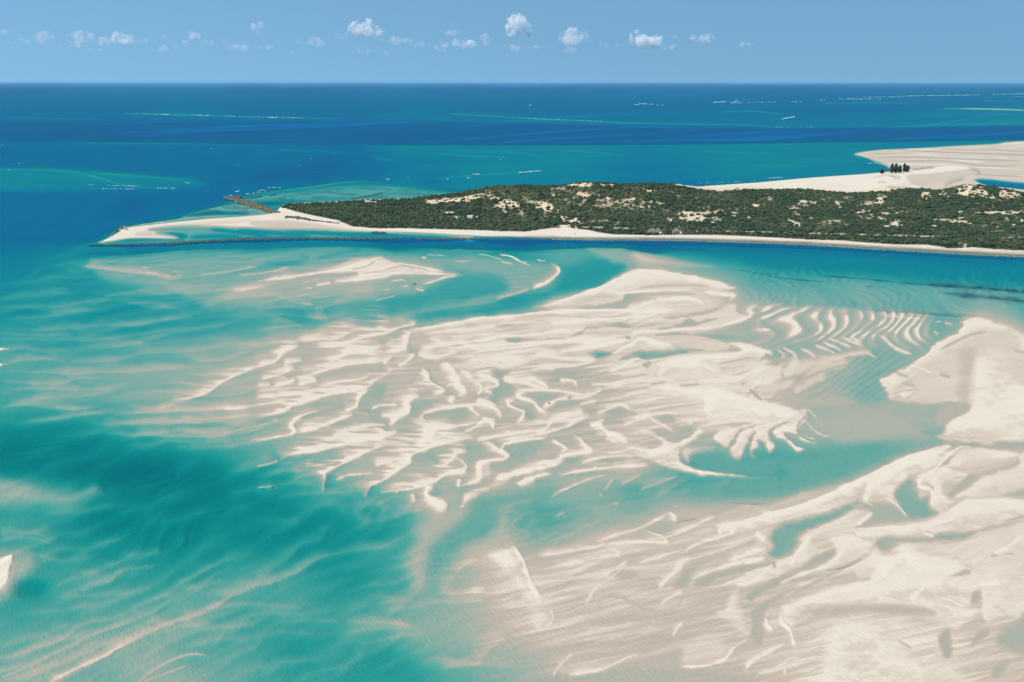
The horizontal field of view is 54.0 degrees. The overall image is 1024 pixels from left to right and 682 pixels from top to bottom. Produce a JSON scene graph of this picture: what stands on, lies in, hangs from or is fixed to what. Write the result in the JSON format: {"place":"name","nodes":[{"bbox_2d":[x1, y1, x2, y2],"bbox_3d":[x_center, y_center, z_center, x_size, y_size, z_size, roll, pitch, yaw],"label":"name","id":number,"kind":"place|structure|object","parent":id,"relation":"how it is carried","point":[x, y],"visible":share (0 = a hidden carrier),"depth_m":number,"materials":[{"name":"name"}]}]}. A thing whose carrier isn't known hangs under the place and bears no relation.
{"place":"outdoors","nodes":[
{"label":"outdoors","id":0,"kind":"place"},
{"bbox_2d":[0,93,1023,681],"bbox_3d":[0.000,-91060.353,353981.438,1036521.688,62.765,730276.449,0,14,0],"label":"ground","id":1,"kind":"structure","parent":0,"point":[588,465],"depth_m":849.98,"materials":[{"name":"beige sand"}]},
{"bbox_2d":[285,216,339,223],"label":"rock reef","id":2,"kind":"object","parent":1,"relation":"on","point":[302,218],"visible":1,"depth_m":2256.29},
{"bbox_2d":[90,237,546,244],"bbox_3d":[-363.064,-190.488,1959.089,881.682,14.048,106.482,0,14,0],"label":"rock reef","id":3,"kind":"object","parent":1,"relation":"on","point":[252,238],"visible":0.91,"depth_m":1982.56},
{"bbox_2d":[285,181,1023,249],"bbox_3d":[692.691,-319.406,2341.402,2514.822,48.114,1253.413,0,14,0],"label":"scrub","id":4,"kind":"object","parent":1,"relation":"on","point":[746,224],"visible":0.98,"depth_m":2314.55,"materials":[{"name":"green plant"}]},
{"bbox_2d":[647,228,661,233],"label":"thatched lodge","id":5,"kind":"structure","parent":1,"relation":"on","point":[653,230],"depth_m":2032.58,"materials":[{"name":"paint"}]},
{"bbox_2d":[552,239,1023,256],"bbox_3d":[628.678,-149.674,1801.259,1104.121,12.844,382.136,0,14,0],"label":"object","id":6,"kind":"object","parent":1,"relation":"on","point":[795,244],"visible":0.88,"depth_m":1910.09,"materials":[{"name":"beige sand"}]},
{"bbox_2d":[889,163,894,172],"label":"casuarina tree","id":7,"kind":"object","parent":1,"relation":"on","point":[892,169],"visible":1,"depth_m":3349.44,"materials":[{"name":"green plant"}]},
{"bbox_2d":[894,163,898,172],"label":"casuarina tree","id":8,"kind":"object","parent":1,"relation":"on","point":[896,168],"visible":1,"depth_m":3355.68,"materials":[{"name":"green plant"}]},
{"bbox_2d":[904,165,909,171],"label":"casuarina tree","id":9,"kind":"object","parent":1,"relation":"on","point":[906,167],"visible":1,"depth_m":3417.71,"materials":[{"name":"green plant"}]},
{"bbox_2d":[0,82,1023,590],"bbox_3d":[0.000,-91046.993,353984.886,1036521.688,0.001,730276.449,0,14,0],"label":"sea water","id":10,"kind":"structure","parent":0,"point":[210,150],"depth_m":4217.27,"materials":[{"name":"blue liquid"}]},
{"bbox_2d":[242,196,261,198],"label":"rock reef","id":11,"kind":"object","parent":10,"relation":"in","point":[251,197],"visible":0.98,"depth_m":2682.10},
{"bbox_2d":[224,196,280,212],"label":"rock reef","id":12,"kind":"object","parent":10,"relation":"in","point":[258,206],"visible":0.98,"depth_m":2521.95},
{"bbox_2d":[351,193,382,198],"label":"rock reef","id":13,"kind":"object","parent":10,"relation":"in","point":[366,196],"visible":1,"depth_m":2711.88},
{"bbox_2d":[88,94,994,241],"bbox_3d":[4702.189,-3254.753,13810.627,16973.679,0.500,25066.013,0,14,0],"label":"foam","id":14,"kind":"object","parent":10,"relation":"on","point":[469,177],"visible":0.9,"depth_m":3777.97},
{"bbox_2d":[0,0,1023,81],"label":"sky","id":15,"kind":"structure","parent":0,"point":[41,40],"materials":[{"name":"blue"}]}
]}

